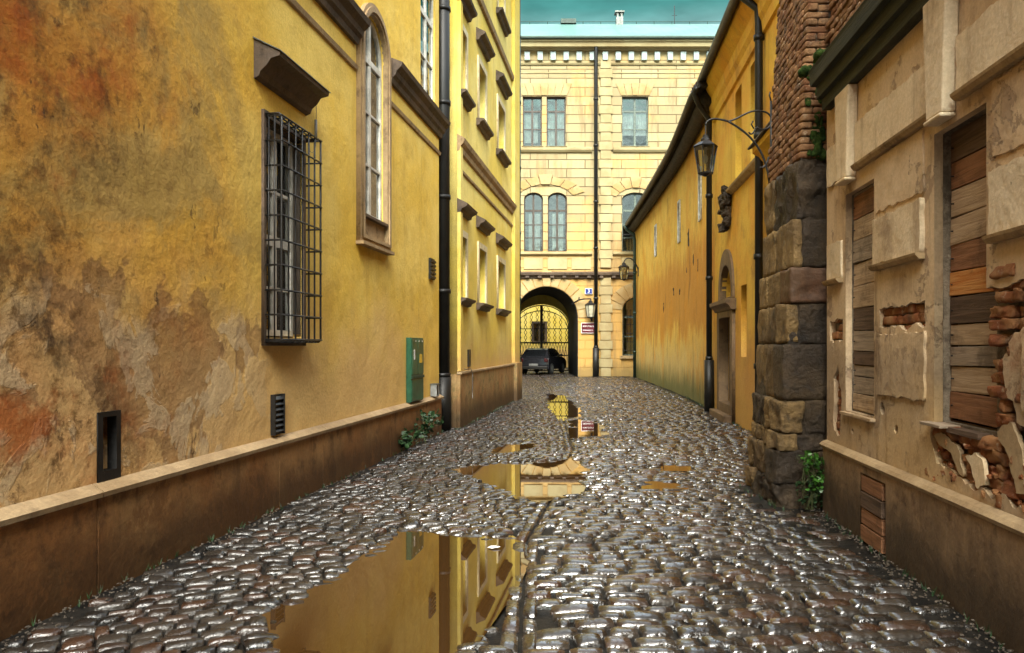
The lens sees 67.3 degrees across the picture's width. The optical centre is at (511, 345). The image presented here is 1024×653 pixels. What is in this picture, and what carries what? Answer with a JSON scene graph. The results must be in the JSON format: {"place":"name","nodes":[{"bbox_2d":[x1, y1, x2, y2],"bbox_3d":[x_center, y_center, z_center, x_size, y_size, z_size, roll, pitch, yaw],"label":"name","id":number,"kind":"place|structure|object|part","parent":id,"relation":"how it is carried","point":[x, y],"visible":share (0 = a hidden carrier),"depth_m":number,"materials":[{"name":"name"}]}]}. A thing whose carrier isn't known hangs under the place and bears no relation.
{"place":"outdoors","nodes":[
{"label":"outdoors","id":0,"kind":"place"},
{"bbox_2d":[0,372,1011,652],"bbox_3d":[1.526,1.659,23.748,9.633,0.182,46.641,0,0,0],"label":"cobbled street","id":1,"kind":"structure","parent":0,"point":[642,414],"depth_m":5.88,"materials":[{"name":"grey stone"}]},
{"bbox_2d":[262,528,530,652],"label":"puddle water","id":2,"kind":"structure","parent":1,"relation":"on","point":[410,591],"depth_m":4.92,"materials":[{"name":"brown liquid"}]},
{"bbox_2d":[398,426,424,449],"bbox_3d":[-1.572,1.411,11.743,0.498,0.380,0.438,0,0,0],"label":"dark weed","id":3,"kind":"object","parent":1,"relation":"on","point":[405,442],"visible":0.94,"depth_m":11.67,"materials":[{"name":"green plant"}]},
{"bbox_2d":[413,408,443,442],"bbox_3d":[-1.434,1.315,12.576,0.533,0.572,0.674,0,0,34],"label":"dark weed","id":4,"kind":"object","parent":1,"relation":"on","point":[428,420],"visible":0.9,"depth_m":12.61,"materials":[{"name":"green plant"}]},
{"bbox_2d":[0,470,1012,652],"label":"grit","id":5,"kind":"object","parent":1,"relation":"on","point":[843,528],"visible":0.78,"depth_m":5.12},
{"bbox_2d":[487,442,537,452],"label":"puddle water","id":6,"kind":"structure","parent":1,"relation":"on","point":[509,448],"depth_m":12.24,"materials":[{"name":"clear liquid"}]},
{"bbox_2d":[30,396,1004,649],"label":"grass tufts","id":7,"kind":"object","parent":1,"relation":"on","point":[826,516],"visible":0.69,"depth_m":6.30,"materials":[{"name":"green plant"}]},
{"bbox_2d":[451,457,589,501],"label":"puddle water","id":8,"kind":"structure","parent":1,"relation":"on","point":[547,480],"depth_m":9.49,"materials":[{"name":"brown liquid"}]},
{"bbox_2d":[521,348,565,373],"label":"parked car","id":9,"kind":"object","parent":1,"relation":"on","point":[538,359],"visible":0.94,"depth_m":42.77,"materials":[{"name":"black paint"}]},
{"bbox_2d":[521,305,568,370],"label":"lattice gate","id":10,"kind":"structure","parent":1,"relation":"on","point":[541,328],"depth_m":46.70,"materials":[{"name":"black metal"}]},
{"bbox_2d":[545,394,581,420],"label":"puddle water","id":11,"kind":"structure","parent":1,"relation":"on","point":[560,406],"depth_m":20.17,"materials":[{"name":"clear liquid"}]},
{"bbox_2d":[567,419,609,438],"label":"puddle water","id":12,"kind":"structure","parent":1,"relation":"on","point":[586,428],"depth_m":14.87,"materials":[{"name":"clear liquid"}]},
{"bbox_2d":[521,6,720,376],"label":"archway building","id":13,"kind":"structure","parent":1,"relation":"on","point":[602,106],"depth_m":40.00,"materials":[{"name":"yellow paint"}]},
{"bbox_2d":[522,98,542,146],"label":"window","id":14,"kind":"structure","parent":13,"relation":"in","point":[530,122],"depth_m":40.29,"materials":[{"name":"grey paint"}]},
{"bbox_2d":[524,193,542,251],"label":"window","id":15,"kind":"structure","parent":13,"relation":"in","point":[534,224],"depth_m":40.19,"materials":[{"name":"grey glass"}]},
{"bbox_2d":[545,98,566,146],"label":"window","id":16,"kind":"structure","parent":13,"relation":"in","point":[556,123],"depth_m":40.30,"materials":[{"name":"grey paint"}]},
{"bbox_2d":[548,193,566,251],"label":"window","id":17,"kind":"structure","parent":13,"relation":"in","point":[557,224],"depth_m":40.19,"materials":[{"name":"grey glass"}]},
{"bbox_2d":[572,297,595,321],"bbox_3d":[3.717,-1.887,39.661,1.270,1.274,0.586,0,0,0],"label":"wall lantern","id":18,"kind":"object","parent":13,"relation":"attached to","point":[590,306],"depth_m":39.53,"materials":[{"name":"white glass"}]},
{"bbox_2d":[581,323,593,332],"bbox_3d":[3.950,-0.920,39.910,0.720,0.540,0.040,0,0,0],"label":"street name sign","id":19,"kind":"object","parent":13,"relation":"attached to","point":[587,327],"visible":1,"depth_m":39.89,"materials":[{"name":"red metal"}]},
{"bbox_2d":[585,288,591,293],"bbox_3d":[3.980,-2.830,39.914,0.380,0.300,0.032,0,0,0],"label":"house number plate","id":20,"kind":"object","parent":13,"relation":"attached to","point":[588,290],"visible":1,"depth_m":39.90,"materials":[{"name":"metal"}]},
{"bbox_2d":[620,298,632,358],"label":"window","id":21,"kind":"structure","parent":13,"relation":"in","point":[624,356],"depth_m":40.11,"materials":[{"name":"grey paint"}]},
{"bbox_2d":[622,193,641,251],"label":"window","id":22,"kind":"structure","parent":13,"relation":"in","point":[634,194],"depth_m":40.18,"materials":[{"name":"grey paint"}]},
{"bbox_2d":[621,98,649,146],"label":"window","id":23,"kind":"structure","parent":13,"relation":"in","point":[634,124],"depth_m":40.30,"materials":[{"name":"grey paint"}]},
{"bbox_2d":[641,481,688,491],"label":"puddle water","id":24,"kind":"structure","parent":1,"relation":"on","point":[657,485],"depth_m":8.91,"materials":[{"name":"clear liquid"}]},
{"bbox_2d":[623,80,714,411],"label":"curved house","id":25,"kind":"structure","parent":1,"relation":"on","point":[670,222],"depth_m":25.25,"materials":[{"name":"yellow paint"}]},
{"bbox_2d":[618,258,638,280],"bbox_3d":[5.791,-3.806,38.200,1.036,1.153,0.498,0,0,0],"label":"bracket lantern","id":26,"kind":"object","parent":25,"relation":"attached to","point":[624,266],"visible":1,"depth_m":38.18,"materials":[{"name":"black metal"}]},
{"bbox_2d":[654,224,656,256],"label":"window","id":27,"kind":"structure","parent":25,"relation":"in","point":[655,226],"depth_m":31.84,"materials":[{"name":"white paint"}]},
{"bbox_2d":[677,199,680,243],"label":"window","id":28,"kind":"structure","parent":25,"relation":"in","point":[679,201],"depth_m":25.55,"materials":[{"name":"white paint"}]},
{"bbox_2d":[698,166,701,221],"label":"window","id":29,"kind":"structure","parent":25,"relation":"in","point":[699,177],"depth_m":20.98,"materials":[{"name":"white paint"}]},
{"bbox_2d":[660,465,690,470],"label":"puddle water","id":30,"kind":"structure","parent":1,"relation":"on","point":[676,467],"depth_m":10.16,"materials":[{"name":"clear liquid"}]},
{"bbox_2d":[745,0,831,508],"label":"stone buttress","id":31,"kind":"structure","parent":1,"relation":"on","point":[789,416],"depth_m":7.68,"materials":[{"name":"brown stone"}]},
{"bbox_2d":[693,92,771,182],"bbox_3d":[2.633,-2.356,8.960,1.053,1.212,0.257,0,0,0],"label":"bracket lantern","id":32,"kind":"object","parent":31,"relation":"attached to","point":[705,143],"visible":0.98,"depth_m":8.95,"materials":[{"name":"black metal"}]},
{"bbox_2d":[795,450,824,509],"bbox_3d":[2.943,1.306,7.454,0.364,0.592,0.320,0,0,0],"label":"leafy weed","id":33,"kind":"object","parent":1,"relation":"on","point":[811,480],"visible":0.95,"depth_m":7.44,"materials":[{"name":"green plant"}]},
{"bbox_2d":[527,368,568,371],"bbox_3d":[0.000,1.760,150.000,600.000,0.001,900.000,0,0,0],"label":"ground","id":34,"kind":"structure","parent":0,"point":[547,371],"depth_m":52.48,"materials":[{"name":"grey stone"}]},
{"bbox_2d":[0,0,450,640],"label":"stained townhouse","id":35,"kind":"structure","parent":34,"relation":"on","point":[224,292],"depth_m":6.28,"materials":[{"name":"paint"}]},
{"bbox_2d":[261,109,321,345],"bbox_3d":[-2.290,-1.130,7.816,0.357,2.260,0.991,0,0,8],"label":"window","id":36,"kind":"structure","parent":35,"relation":"in","point":[283,163],"depth_m":7.84,"materials":[{"name":"white paint"}]},
{"bbox_2d":[310,105,316,152],"bbox_3d":[-2.183,-2.463,8.443,0.031,0.714,0.237,0,0,1],"label":"wall cable","id":37,"kind":"object","parent":35,"relation":"attached to","point":[315,127],"depth_m":8.53,"materials":[{"name":"grey plastic"}]},
{"bbox_2d":[356,3,394,255],"bbox_3d":[-1.909,-2.980,10.549,0.210,3.330,1.331,0,0,8],"label":"window","id":38,"kind":"structure","parent":35,"relation":"in","point":[372,233],"depth_m":10.71,"materials":[{"name":"white paint"}]},
{"bbox_2d":[406,337,424,402],"bbox_3d":[-1.569,0.385,12.492,0.108,1.030,0.740,0,0,8],"label":"cable cabinet","id":39,"kind":"object","parent":35,"relation":"on","point":[415,375],"visible":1,"depth_m":12.28,"materials":[{"name":"green metal"}]},
{"bbox_3d":[-1.557,0.180,12.310,0.011,0.560,0.335,0,0,8],"label":"door","id":40,"kind":"part","parent":39,"relation":"part of","materials":[{"name":"green paint"}]},
{"bbox_3d":[-1.505,0.180,12.661,0.012,0.560,0.335,0,0,8],"label":"door","id":41,"kind":"part","parent":39,"relation":"part of","materials":[{"name":"green paint"}]},
{"bbox_2d":[421,0,432,99],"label":"window","id":42,"kind":"structure","parent":35,"relation":"in","point":[426,5],"depth_m":13.74,"materials":[{"name":"glass"}]},
{"bbox_2d":[430,383,439,395],"bbox_3d":[-1.372,0.787,13.740,0.131,0.225,0.230,0,0,8],"label":"junction box","id":43,"kind":"object","parent":35,"relation":"on","point":[434,389],"visible":1,"depth_m":13.64,"materials":[{"name":"grey plastic"}]},
{"bbox_2d":[450,0,521,427],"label":"yellow townhouse","id":44,"kind":"structure","parent":34,"relation":"on","point":[485,191],"depth_m":18.03,"materials":[{"name":"paint"}]},
{"bbox_2d":[457,198,477,306],"bbox_3d":[-1.048,-1.850,15.597,0.520,2.100,1.066,0,0,8],"label":"window","id":45,"kind":"structure","parent":44,"relation":"in","point":[468,212],"depth_m":15.70,"materials":[{"name":"brown paint"}]},
{"bbox_2d":[465,368,472,398],"bbox_3d":[-0.888,0.778,15.664,0.031,0.651,0.767,0,0,10],"label":"loose cable","id":46,"kind":"object","parent":44,"relation":"attached to","point":[472,382],"visible":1,"depth_m":16.03,"materials":[{"name":"grey metal"}]},
{"bbox_2d":[461,0,477,111],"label":"window","id":47,"kind":"structure","parent":44,"relation":"in","point":[469,10],"depth_m":15.78,"materials":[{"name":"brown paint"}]},
{"bbox_2d":[476,215,494,311],"bbox_3d":[-0.745,-1.850,17.682,0.520,2.100,1.379,0,0,8],"label":"window","id":48,"kind":"structure","parent":44,"relation":"in","point":[482,224],"depth_m":17.23,"materials":[{"name":"brown paint"}]},
{"bbox_2d":[476,27,495,140],"bbox_3d":[-0.745,-5.970,17.682,0.520,2.160,1.379,0,0,8],"label":"window","id":49,"kind":"structure","parent":44,"relation":"in","point":[483,41],"depth_m":17.41,"materials":[{"name":"brown paint"}]},
{"bbox_2d":[496,0,511,36],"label":"window","id":50,"kind":"structure","parent":44,"relation":"in","point":[500,12],"depth_m":20.30,"materials":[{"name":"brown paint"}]},
{"bbox_2d":[496,232,512,316],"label":"window","id":51,"kind":"structure","parent":44,"relation":"in","point":[501,240],"depth_m":20.08,"materials":[{"name":"brown paint"}]},
{"bbox_2d":[496,70,512,167],"bbox_3d":[-0.347,-5.970,20.422,0.520,2.160,1.601,0,0,8],"label":"window","id":52,"kind":"structure","parent":44,"relation":"in","point":[501,80],"depth_m":20.17,"materials":[{"name":"brown paint"}]},
{"bbox_2d":[521,304,568,367],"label":"courtyard house","id":53,"kind":"structure","parent":34,"relation":"on","point":[551,324],"depth_m":60.00,"materials":[{"name":"yellow paint"}]},
{"bbox_2d":[531,321,546,341],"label":"window","id":54,"kind":"structure","parent":53,"relation":"in","point":[534,322],"depth_m":59.96,"materials":[{"name":"brown paint"}]},
{"bbox_2d":[697,0,779,430],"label":"golden house","id":55,"kind":"structure","parent":34,"relation":"on","point":[737,73],"depth_m":15.36,"materials":[{"name":"paint"}]},
{"bbox_2d":[709,249,735,423],"bbox_3d":[4.737,-0.210,16.951,0.460,3.820,2.107,0,0,6],"label":"doorway","id":56,"kind":"structure","parent":55,"relation":"in","point":[725,307],"depth_m":17.27,"materials":[{"name":"brown stone"}]},
{"bbox_2d":[717,185,731,232],"bbox_3d":[4.601,-2.961,16.601,0.290,1.019,0.619,0,0,6],"label":"carved ornament","id":57,"kind":"object","parent":55,"relation":"attached to","point":[724,197],"visible":0.94,"depth_m":16.46,"materials":[{"name":"stone"}]},
{"bbox_2d":[797,0,1023,652],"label":"derelict house","id":58,"kind":"structure","parent":34,"relation":"on","point":[922,445],"depth_m":5.11,"materials":[{"name":"beige paint"}]},
{"bbox_2d":[839,184,874,421],"bbox_3d":[2.992,-0.373,6.557,0.145,1.977,0.784,0,0,6],"label":"boarded window","id":59,"kind":"structure","parent":58,"relation":"in","point":[863,290],"depth_m":6.61,"materials":[{"name":"brown wood"}]},
{"bbox_2d":[919,114,996,439],"bbox_3d":[2.801,-0.430,4.781,0.210,1.960,0.754,0,0,6],"label":"boarded window","id":60,"kind":"structure","parent":58,"relation":"in","point":[968,143],"depth_m":4.80,"materials":[{"name":"brown wood"}]},
{"bbox_2d":[521,0,728,23],"label":"sky","id":61,"kind":"structure","parent":0,"point":[531,10],"materials":[{"name":"teal"}]}
]}

